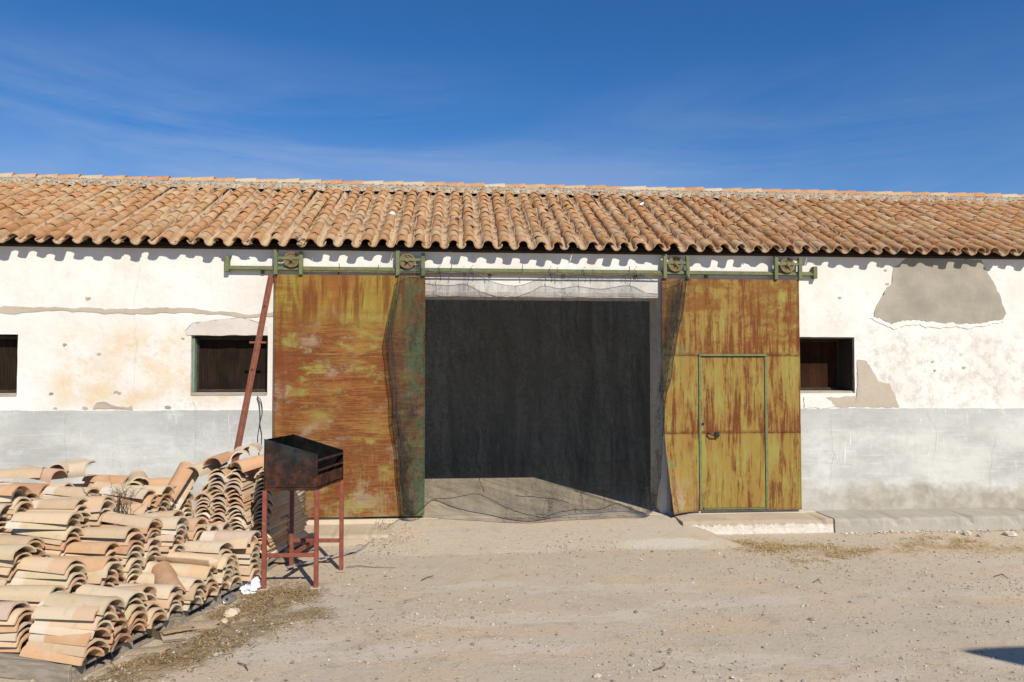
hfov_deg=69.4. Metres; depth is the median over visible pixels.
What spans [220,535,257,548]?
clay tile
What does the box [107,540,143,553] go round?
clay tile
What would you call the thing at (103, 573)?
clay tile
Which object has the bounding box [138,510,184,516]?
clay tile
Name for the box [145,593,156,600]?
clay tile
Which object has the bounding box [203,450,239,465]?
clay tile
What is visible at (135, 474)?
clay tile
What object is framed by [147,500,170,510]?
clay tile
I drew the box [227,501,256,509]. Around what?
clay tile
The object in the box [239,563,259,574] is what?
clay tile
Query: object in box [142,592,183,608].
clay tile
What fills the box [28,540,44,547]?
clay tile
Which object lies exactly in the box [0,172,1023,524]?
warehouse
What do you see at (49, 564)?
clay tile
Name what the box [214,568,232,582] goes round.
clay tile
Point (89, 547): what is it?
clay tile
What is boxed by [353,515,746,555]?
ramp
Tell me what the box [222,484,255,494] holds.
clay tile
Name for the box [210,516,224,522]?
clay tile
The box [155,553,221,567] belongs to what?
clay tile
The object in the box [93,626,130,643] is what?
clay tile
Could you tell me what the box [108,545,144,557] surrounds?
clay tile
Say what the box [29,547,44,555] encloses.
clay tile
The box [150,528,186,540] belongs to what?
clay tile
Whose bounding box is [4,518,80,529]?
clay tile
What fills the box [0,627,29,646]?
clay tile
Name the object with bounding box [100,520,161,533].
clay tile
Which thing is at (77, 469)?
clay tile
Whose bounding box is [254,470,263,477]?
clay tile
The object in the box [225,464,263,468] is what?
clay tile
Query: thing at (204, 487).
clay tile
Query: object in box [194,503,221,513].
clay tile
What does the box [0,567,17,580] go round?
clay tile
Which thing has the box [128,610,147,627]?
clay tile
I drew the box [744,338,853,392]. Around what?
window
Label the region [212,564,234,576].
clay tile
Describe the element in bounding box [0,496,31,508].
clay tile
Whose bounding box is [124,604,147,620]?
clay tile
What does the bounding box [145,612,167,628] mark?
clay tile
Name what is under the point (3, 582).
clay tile
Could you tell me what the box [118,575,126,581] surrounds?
clay tile
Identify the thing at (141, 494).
clay tile
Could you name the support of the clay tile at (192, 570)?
on the clay tile
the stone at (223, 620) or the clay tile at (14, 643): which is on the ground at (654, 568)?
the stone at (223, 620)
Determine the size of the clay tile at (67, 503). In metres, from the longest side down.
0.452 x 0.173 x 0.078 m
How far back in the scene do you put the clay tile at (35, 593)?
4.47 m
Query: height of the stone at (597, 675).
0.027 m
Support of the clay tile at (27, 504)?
on the stacked clay tiles at (277, 535)
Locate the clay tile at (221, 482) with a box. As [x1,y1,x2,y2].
[207,480,224,488]
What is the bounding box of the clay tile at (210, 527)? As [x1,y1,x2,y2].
[196,524,218,530]
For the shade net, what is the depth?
7.94 m
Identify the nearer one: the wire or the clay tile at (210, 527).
the wire
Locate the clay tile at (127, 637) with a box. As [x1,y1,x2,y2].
[90,633,131,651]
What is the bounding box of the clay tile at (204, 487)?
[201,483,218,490]
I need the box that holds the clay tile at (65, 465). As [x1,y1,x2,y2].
[48,459,90,471]
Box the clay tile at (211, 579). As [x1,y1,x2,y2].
[202,577,216,590]
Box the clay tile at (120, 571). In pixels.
[114,569,123,574]
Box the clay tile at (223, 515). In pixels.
[208,511,229,521]
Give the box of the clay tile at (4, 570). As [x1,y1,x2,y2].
[0,559,21,574]
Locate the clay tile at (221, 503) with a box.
[209,501,228,510]
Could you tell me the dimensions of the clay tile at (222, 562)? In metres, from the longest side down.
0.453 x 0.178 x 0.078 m
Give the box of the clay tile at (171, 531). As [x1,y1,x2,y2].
[160,524,186,534]
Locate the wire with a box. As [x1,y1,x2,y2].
[110,616,130,657]
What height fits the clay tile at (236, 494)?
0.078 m
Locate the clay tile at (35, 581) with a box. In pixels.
[7,572,86,587]
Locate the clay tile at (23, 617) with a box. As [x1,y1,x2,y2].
[0,612,35,631]
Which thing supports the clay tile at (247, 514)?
on the clay tile at (248, 519)
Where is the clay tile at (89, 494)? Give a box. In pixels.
[43,493,97,496]
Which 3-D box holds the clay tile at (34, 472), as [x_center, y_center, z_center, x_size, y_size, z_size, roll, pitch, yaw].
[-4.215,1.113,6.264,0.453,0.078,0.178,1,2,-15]
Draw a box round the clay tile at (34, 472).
[0,467,44,478]
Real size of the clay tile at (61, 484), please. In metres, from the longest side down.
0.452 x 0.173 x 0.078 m
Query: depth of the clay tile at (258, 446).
6.72 m
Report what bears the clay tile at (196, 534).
on the clay tile
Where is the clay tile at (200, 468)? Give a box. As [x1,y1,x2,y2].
[185,460,227,476]
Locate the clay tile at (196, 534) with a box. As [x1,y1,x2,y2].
[188,530,203,540]
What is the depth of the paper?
5.77 m
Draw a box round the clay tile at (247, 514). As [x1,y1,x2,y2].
[228,509,254,518]
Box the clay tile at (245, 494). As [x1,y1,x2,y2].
[225,489,254,497]
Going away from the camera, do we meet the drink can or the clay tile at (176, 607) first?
the clay tile at (176, 607)
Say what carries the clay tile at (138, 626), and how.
on the pallet at (14, 665)
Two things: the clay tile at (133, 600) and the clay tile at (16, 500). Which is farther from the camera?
the clay tile at (16, 500)
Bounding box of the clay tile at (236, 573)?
[227,571,240,582]
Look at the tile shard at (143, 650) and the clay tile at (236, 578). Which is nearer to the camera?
the tile shard at (143, 650)
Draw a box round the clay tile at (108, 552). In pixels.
[64,549,116,555]
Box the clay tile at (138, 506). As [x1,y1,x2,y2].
[120,499,160,509]
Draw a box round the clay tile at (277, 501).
[255,495,289,506]
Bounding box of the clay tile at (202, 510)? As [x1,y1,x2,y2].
[195,508,221,516]
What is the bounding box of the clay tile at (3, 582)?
[0,574,13,584]
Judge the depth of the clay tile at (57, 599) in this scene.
4.32 m
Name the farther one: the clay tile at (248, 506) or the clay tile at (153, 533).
the clay tile at (248, 506)
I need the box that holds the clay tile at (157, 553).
[142,551,161,563]
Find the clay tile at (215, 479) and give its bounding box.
[208,476,225,484]
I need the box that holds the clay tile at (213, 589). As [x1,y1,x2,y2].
[202,586,217,599]
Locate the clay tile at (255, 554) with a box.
[238,551,259,563]
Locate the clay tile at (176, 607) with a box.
[166,603,183,618]
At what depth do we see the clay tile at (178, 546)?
5.52 m
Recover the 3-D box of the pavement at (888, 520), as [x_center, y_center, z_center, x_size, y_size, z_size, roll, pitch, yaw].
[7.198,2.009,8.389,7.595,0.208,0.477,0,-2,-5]
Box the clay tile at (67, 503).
[32,498,88,508]
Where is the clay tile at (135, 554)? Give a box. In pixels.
[120,551,141,564]
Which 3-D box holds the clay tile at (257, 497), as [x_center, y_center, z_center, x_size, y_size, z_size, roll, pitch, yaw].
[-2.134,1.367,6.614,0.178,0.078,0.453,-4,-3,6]
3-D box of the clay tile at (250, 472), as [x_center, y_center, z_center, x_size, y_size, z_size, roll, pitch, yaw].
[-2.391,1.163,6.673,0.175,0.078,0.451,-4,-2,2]
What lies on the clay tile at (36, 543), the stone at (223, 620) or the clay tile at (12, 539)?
the clay tile at (12, 539)
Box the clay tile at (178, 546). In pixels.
[161,544,185,555]
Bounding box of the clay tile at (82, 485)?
[73,483,92,486]
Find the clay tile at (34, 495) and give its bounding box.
[24,491,39,497]
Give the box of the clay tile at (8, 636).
[0,622,33,640]
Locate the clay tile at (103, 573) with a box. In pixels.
[84,561,123,577]
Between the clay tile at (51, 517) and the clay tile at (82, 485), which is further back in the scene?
the clay tile at (82, 485)
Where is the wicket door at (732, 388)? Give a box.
[701,357,765,507]
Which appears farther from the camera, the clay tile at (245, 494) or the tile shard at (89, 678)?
the clay tile at (245, 494)
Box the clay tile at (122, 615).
[99,611,125,628]
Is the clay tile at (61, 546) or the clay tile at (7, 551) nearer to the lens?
the clay tile at (7, 551)
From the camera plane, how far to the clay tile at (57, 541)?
5.09 m
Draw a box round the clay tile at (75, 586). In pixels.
[66,582,83,591]
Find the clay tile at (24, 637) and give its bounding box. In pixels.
[0,633,30,651]
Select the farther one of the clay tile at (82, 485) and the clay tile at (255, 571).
the clay tile at (82, 485)
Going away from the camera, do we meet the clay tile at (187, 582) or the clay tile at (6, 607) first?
the clay tile at (6, 607)
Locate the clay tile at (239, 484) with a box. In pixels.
[224,480,255,489]
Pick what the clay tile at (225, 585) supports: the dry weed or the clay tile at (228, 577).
the clay tile at (228, 577)
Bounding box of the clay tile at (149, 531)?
[140,528,160,541]
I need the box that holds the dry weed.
[81,478,143,513]
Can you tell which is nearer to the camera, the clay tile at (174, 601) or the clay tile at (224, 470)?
the clay tile at (174, 601)
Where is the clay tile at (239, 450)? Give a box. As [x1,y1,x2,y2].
[229,446,249,460]
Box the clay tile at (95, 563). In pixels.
[50,556,119,571]
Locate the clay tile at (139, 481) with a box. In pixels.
[123,478,143,486]
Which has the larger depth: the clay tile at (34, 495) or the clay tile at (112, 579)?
the clay tile at (34, 495)
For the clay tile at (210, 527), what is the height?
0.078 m
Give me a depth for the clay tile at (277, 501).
6.44 m
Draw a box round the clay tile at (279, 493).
[253,489,286,499]
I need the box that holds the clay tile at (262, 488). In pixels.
[254,486,278,494]
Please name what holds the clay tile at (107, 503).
on the clay tile at (95, 515)
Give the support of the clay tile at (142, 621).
on the clay tile at (138, 626)
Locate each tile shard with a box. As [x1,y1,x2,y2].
[74,676,115,681]
[123,646,171,655]
[138,665,160,670]
[147,628,162,640]
[160,626,193,634]
[162,638,185,642]
[182,619,219,630]
[272,558,302,562]
[300,546,313,552]
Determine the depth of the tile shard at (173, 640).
4.74 m
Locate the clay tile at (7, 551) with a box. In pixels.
[0,544,36,559]
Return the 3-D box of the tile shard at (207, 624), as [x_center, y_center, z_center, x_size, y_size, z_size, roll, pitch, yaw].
[-2.103,1.915,5.008,0.243,0.021,0.130,0,6,-13]
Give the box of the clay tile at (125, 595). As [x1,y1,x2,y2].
[75,584,147,606]
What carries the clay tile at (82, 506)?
on the clay tile at (86, 513)
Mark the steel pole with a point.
(258, 341)
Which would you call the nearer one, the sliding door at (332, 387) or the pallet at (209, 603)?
the pallet at (209, 603)
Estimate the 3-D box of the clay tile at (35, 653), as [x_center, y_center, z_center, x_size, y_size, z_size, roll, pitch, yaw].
[-2.584,1.770,4.238,0.452,0.078,0.173,0,-4,15]
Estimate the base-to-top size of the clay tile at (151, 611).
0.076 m
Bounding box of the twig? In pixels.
[346,565,394,567]
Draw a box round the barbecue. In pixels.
[258,434,345,589]
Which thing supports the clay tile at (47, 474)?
on the clay tile at (61, 484)
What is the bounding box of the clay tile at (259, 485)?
[254,482,263,489]
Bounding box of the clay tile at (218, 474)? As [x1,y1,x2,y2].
[207,472,237,481]
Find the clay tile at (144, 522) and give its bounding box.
[101,512,162,528]
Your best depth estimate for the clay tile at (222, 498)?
6.41 m
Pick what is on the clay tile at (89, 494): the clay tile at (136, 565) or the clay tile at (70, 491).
the clay tile at (70, 491)
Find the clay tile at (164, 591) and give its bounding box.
[114,583,182,598]
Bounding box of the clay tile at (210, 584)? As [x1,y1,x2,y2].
[204,582,219,595]
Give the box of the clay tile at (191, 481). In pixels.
[174,462,198,509]
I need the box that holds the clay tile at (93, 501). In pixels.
[51,496,113,507]
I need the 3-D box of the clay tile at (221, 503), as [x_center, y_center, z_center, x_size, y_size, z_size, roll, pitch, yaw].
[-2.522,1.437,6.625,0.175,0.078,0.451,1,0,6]
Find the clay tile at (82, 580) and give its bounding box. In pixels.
[68,577,87,592]
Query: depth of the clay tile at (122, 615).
4.43 m
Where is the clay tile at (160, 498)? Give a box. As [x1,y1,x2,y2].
[151,493,172,504]
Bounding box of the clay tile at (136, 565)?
[122,563,141,576]
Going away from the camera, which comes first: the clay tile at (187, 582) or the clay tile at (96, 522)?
the clay tile at (187, 582)
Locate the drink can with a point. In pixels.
(229, 598)
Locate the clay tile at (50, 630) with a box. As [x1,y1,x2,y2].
[29,620,113,639]
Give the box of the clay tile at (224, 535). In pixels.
[199,530,261,543]
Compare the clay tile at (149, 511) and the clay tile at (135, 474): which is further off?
the clay tile at (135, 474)
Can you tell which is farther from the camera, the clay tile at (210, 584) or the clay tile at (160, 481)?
the clay tile at (160, 481)
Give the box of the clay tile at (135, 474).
[128,469,150,484]
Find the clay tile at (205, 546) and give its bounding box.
[183,541,233,552]
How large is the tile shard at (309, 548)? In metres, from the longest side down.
0.206 x 0.160 x 0.006 m
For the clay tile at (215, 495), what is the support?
on the clay tile at (222, 498)
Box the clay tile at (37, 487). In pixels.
[0,482,49,494]
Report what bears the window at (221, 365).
in the warehouse
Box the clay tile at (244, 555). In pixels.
[235,545,259,557]
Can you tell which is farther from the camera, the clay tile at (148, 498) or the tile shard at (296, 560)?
the tile shard at (296, 560)
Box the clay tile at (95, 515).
[87,508,112,519]
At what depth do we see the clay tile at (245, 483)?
6.46 m
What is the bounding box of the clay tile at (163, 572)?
[151,561,185,591]
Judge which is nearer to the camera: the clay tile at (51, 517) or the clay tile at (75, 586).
the clay tile at (75, 586)
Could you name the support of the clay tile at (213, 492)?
on the clay tile at (215, 495)
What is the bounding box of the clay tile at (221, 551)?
[186,549,231,553]
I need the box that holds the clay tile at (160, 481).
[132,477,171,484]
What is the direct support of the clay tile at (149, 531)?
on the clay tile at (153, 533)
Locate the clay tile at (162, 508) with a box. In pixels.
[158,506,166,510]
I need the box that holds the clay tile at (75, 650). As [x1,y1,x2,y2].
[26,637,108,656]
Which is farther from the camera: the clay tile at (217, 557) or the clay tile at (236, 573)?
the clay tile at (236, 573)
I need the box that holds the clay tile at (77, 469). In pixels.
[51,460,95,479]
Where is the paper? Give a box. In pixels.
[239,576,260,593]
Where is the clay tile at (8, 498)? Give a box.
[0,489,26,501]
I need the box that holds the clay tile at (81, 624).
[34,612,118,629]
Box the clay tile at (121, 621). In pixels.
[108,618,127,631]
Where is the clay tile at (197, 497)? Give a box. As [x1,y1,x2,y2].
[193,492,212,500]
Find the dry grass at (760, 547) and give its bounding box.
[80,532,1023,681]
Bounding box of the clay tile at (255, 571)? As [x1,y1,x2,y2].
[241,568,260,580]
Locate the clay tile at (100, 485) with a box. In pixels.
[91,481,123,489]
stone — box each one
[220,618,227,623]
[223,608,239,617]
[593,673,601,677]
[962,530,971,535]
[1002,531,1017,536]
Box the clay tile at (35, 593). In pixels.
[0,585,65,601]
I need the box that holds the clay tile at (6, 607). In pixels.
[0,601,30,619]
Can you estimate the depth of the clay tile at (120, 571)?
5.12 m
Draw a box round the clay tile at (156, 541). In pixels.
[144,538,161,550]
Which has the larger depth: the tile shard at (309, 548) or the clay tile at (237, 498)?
the tile shard at (309, 548)
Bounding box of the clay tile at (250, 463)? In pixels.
[230,454,263,472]
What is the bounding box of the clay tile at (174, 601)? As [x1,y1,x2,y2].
[164,599,181,614]
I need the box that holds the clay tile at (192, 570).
[148,562,217,579]
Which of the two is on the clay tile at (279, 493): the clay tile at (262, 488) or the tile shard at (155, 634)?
the clay tile at (262, 488)
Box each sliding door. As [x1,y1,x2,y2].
[273,249,424,517]
[661,254,801,514]
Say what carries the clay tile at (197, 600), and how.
on the pallet at (209, 603)
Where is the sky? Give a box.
[0,0,1023,194]
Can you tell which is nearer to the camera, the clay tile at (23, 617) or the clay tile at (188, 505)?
the clay tile at (23, 617)
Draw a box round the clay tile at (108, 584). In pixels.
[104,582,114,586]
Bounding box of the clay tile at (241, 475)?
[223,471,255,480]
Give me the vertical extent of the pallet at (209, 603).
0.103 m
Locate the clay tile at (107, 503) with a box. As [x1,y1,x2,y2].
[78,499,115,512]
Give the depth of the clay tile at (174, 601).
4.92 m
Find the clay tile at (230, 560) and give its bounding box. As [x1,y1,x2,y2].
[224,557,234,567]
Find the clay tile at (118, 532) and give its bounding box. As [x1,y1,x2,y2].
[79,526,141,538]
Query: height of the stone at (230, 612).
0.065 m
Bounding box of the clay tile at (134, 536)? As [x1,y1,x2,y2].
[80,532,144,545]
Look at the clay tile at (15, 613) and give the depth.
4.26 m
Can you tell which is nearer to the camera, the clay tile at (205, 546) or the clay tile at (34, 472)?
the clay tile at (205, 546)
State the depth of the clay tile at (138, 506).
5.86 m
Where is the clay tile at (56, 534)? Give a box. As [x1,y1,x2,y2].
[13,526,83,539]
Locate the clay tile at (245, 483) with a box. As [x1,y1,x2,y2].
[224,476,255,486]
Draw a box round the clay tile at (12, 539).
[0,534,44,544]
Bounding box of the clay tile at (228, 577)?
[218,574,231,586]
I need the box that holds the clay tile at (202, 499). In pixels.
[194,496,221,506]
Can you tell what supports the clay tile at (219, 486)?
on the clay tile at (213, 492)
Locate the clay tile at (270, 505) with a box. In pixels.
[253,497,289,509]
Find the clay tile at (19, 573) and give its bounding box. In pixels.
[12,564,86,578]
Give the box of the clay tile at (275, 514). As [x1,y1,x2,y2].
[251,506,289,519]
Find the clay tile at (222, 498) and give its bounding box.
[207,495,231,505]
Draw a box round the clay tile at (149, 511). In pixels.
[129,510,154,514]
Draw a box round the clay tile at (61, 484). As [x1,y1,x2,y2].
[41,483,74,489]
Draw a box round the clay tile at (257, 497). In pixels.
[253,491,289,502]
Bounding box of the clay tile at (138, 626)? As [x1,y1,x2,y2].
[118,623,145,641]
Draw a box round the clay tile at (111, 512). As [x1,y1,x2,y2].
[102,511,120,525]
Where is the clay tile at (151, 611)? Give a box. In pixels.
[146,607,165,624]
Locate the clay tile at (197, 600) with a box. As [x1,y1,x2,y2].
[182,595,202,610]
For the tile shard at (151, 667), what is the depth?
4.30 m
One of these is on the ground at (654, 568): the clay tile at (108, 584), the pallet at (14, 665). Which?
the pallet at (14, 665)
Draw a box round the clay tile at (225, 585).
[208,581,229,595]
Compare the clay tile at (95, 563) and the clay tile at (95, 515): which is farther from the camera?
the clay tile at (95, 515)
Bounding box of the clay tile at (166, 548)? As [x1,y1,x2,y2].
[159,539,181,551]
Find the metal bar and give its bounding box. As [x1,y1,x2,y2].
[287,547,365,567]
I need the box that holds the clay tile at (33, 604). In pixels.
[0,591,67,606]
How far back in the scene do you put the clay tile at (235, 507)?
6.42 m
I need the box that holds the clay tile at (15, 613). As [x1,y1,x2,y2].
[0,607,33,624]
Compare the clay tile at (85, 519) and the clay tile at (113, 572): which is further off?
the clay tile at (85, 519)
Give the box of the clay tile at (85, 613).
[31,604,115,620]
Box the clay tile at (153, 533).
[142,531,158,543]
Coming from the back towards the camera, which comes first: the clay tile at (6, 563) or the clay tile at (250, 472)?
the clay tile at (250, 472)
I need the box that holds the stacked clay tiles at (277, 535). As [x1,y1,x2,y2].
[0,491,308,584]
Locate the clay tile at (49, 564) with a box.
[13,556,85,573]
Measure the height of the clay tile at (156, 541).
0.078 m
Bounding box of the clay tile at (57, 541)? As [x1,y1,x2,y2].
[12,532,79,544]
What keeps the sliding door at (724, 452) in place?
attached to the warehouse
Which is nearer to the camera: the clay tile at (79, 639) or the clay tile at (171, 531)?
the clay tile at (79, 639)
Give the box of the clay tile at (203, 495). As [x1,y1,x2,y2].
[201,488,220,497]
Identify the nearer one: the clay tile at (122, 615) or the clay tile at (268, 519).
the clay tile at (122, 615)
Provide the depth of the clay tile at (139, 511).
5.84 m
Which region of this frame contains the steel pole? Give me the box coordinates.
[231,274,273,462]
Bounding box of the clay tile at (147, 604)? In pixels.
[143,601,161,609]
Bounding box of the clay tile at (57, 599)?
[43,592,124,614]
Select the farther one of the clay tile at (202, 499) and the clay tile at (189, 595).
the clay tile at (202, 499)
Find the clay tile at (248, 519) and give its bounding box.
[229,512,252,521]
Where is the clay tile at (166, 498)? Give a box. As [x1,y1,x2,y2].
[150,496,169,506]
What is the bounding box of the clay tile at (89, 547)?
[63,541,120,553]
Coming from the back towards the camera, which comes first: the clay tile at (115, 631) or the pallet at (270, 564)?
the pallet at (270, 564)
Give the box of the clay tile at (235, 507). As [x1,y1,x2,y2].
[225,504,254,514]
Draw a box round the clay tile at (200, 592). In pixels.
[179,589,204,602]
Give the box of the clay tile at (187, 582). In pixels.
[136,573,204,590]
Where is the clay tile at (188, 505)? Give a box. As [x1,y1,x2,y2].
[179,503,191,509]
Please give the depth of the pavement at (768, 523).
7.84 m
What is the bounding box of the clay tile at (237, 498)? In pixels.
[227,496,253,505]
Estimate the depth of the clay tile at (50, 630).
4.24 m
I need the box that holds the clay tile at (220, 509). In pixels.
[210,507,229,516]
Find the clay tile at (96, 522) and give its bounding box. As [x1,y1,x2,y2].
[81,512,108,525]
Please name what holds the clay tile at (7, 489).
on the clay tile at (8, 498)
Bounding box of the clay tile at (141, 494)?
[99,486,156,498]
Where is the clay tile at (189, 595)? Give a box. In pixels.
[182,583,206,599]
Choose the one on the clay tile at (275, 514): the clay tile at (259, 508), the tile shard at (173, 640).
the clay tile at (259, 508)
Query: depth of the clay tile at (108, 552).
5.08 m
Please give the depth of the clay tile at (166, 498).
6.05 m
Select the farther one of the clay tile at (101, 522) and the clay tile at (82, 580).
the clay tile at (101, 522)
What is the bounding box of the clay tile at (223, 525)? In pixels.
[208,522,230,530]
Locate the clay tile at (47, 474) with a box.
[18,465,67,482]
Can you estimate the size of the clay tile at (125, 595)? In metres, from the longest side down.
0.452 x 0.177 x 0.076 m
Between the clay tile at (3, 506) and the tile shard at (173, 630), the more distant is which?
the clay tile at (3, 506)
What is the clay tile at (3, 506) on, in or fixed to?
on the clay tile
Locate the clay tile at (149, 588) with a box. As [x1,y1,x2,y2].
[114,584,156,593]
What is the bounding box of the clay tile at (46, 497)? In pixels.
[40,496,65,498]
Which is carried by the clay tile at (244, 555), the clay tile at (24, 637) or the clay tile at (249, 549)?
the clay tile at (249, 549)
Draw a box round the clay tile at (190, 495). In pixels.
[187,492,193,499]
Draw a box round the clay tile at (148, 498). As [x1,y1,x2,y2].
[102,494,159,506]
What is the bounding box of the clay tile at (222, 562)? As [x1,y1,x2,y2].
[167,551,230,569]
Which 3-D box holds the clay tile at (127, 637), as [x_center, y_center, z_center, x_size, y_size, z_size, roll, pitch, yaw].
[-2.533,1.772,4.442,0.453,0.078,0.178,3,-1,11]
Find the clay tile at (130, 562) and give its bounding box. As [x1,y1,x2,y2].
[123,557,144,571]
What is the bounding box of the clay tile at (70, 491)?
[42,486,101,496]
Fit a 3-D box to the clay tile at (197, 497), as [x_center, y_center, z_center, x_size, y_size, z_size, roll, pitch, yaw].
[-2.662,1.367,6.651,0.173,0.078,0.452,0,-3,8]
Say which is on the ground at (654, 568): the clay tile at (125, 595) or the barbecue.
the barbecue
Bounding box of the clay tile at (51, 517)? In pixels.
[11,512,83,524]
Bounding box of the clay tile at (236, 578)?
[229,575,241,588]
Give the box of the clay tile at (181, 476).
[166,461,194,510]
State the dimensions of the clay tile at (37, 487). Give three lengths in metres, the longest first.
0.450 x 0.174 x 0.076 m
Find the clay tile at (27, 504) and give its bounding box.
[1,501,33,513]
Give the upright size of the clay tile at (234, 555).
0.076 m
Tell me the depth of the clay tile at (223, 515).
6.41 m
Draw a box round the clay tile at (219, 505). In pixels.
[211,504,229,513]
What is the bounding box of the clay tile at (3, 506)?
[0,503,17,512]
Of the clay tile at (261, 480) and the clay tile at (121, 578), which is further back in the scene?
the clay tile at (261, 480)
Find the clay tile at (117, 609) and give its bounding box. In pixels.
[101,606,121,624]
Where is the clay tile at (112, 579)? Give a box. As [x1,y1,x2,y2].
[88,575,118,585]
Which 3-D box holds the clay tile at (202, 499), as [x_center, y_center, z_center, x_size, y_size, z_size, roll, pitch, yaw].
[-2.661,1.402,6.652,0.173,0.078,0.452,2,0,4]
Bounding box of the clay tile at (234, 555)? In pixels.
[221,553,237,559]
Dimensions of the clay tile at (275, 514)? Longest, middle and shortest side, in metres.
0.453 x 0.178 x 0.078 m
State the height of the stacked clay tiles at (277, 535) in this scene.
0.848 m
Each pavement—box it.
[304,523,391,545]
[672,512,833,533]
[816,507,1023,532]
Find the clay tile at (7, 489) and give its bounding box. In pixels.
[0,484,31,495]
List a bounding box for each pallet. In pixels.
[0,613,173,681]
[170,581,245,625]
[258,537,306,570]
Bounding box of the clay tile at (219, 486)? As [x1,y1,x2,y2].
[206,484,233,493]
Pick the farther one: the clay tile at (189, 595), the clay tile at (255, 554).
the clay tile at (255, 554)
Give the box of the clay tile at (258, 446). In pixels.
[239,442,262,454]
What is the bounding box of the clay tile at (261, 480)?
[254,478,263,486]
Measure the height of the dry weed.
0.299 m
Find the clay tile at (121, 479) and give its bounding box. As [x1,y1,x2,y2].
[82,474,128,483]
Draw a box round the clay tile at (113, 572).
[87,569,118,583]
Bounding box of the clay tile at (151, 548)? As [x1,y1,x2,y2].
[141,545,160,558]
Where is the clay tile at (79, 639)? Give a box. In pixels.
[28,627,110,646]
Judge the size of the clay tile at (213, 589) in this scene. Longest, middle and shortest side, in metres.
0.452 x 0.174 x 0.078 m
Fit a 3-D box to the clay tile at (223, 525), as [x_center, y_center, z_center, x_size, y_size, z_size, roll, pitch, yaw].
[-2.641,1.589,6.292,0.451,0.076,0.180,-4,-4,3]
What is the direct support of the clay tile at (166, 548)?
on the clay tile at (178, 546)
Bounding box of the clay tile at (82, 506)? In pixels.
[24,504,87,511]
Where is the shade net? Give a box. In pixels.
[386,263,688,521]
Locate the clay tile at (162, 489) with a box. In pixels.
[118,485,174,494]
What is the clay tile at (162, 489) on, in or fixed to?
on the clay tile at (160, 498)
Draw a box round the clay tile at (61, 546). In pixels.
[42,537,81,549]
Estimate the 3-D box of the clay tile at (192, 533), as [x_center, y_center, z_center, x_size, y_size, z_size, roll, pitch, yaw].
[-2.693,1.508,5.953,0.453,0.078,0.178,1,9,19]
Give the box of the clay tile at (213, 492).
[207,489,227,497]
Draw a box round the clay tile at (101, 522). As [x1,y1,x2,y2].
[89,521,106,526]
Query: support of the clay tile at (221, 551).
on the clay tile at (234, 555)
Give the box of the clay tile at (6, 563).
[0,552,31,566]
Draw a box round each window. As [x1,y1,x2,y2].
[0,336,17,396]
[191,337,267,395]
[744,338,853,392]
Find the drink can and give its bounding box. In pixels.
[222,592,236,603]
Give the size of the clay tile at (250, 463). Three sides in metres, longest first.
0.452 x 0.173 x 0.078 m
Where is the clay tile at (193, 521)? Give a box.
[186,517,207,530]
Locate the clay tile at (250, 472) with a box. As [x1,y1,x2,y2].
[228,468,260,477]
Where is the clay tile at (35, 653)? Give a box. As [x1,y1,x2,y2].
[19,645,104,665]
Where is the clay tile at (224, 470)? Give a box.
[208,467,233,476]
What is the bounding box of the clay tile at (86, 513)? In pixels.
[77,511,91,516]
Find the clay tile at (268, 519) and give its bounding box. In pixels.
[251,509,289,522]
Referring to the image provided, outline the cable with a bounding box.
[257,396,262,454]
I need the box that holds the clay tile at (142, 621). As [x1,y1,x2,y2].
[130,618,147,628]
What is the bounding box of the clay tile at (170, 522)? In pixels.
[155,516,188,528]
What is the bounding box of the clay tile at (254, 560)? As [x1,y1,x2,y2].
[238,557,257,567]
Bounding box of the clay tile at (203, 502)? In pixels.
[194,500,218,509]
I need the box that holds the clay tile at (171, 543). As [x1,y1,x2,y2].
[161,535,183,545]
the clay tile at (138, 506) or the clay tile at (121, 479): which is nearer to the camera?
the clay tile at (138, 506)
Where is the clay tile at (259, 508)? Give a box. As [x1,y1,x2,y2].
[254,502,289,513]
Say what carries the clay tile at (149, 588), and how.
on the clay tile at (151, 597)
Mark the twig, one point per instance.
(369, 566)
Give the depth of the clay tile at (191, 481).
6.41 m
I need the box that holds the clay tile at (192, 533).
[187,525,207,539]
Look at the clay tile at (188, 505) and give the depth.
6.50 m
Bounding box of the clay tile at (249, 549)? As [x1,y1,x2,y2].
[229,542,261,553]
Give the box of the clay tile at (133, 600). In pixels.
[115,597,143,612]
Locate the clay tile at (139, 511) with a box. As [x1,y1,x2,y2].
[111,504,157,513]
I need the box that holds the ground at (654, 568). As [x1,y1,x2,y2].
[0,529,1023,681]
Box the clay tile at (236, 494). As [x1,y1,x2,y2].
[226,492,253,501]
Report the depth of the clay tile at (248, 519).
6.41 m
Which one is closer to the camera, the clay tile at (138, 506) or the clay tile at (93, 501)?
the clay tile at (93, 501)
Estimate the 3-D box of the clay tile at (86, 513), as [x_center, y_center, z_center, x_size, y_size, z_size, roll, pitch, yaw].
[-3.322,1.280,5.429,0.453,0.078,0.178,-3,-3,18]
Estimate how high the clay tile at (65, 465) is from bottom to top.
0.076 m
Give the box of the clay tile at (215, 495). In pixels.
[211,492,233,500]
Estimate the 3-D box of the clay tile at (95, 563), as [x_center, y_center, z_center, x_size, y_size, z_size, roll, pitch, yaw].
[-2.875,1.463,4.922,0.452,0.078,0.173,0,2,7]
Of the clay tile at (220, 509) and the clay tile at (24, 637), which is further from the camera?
the clay tile at (220, 509)
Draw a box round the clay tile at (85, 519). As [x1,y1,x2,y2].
[80,516,91,522]
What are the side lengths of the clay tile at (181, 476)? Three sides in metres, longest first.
0.452 x 0.173 x 0.078 m
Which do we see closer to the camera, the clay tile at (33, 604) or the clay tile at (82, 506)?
the clay tile at (33, 604)

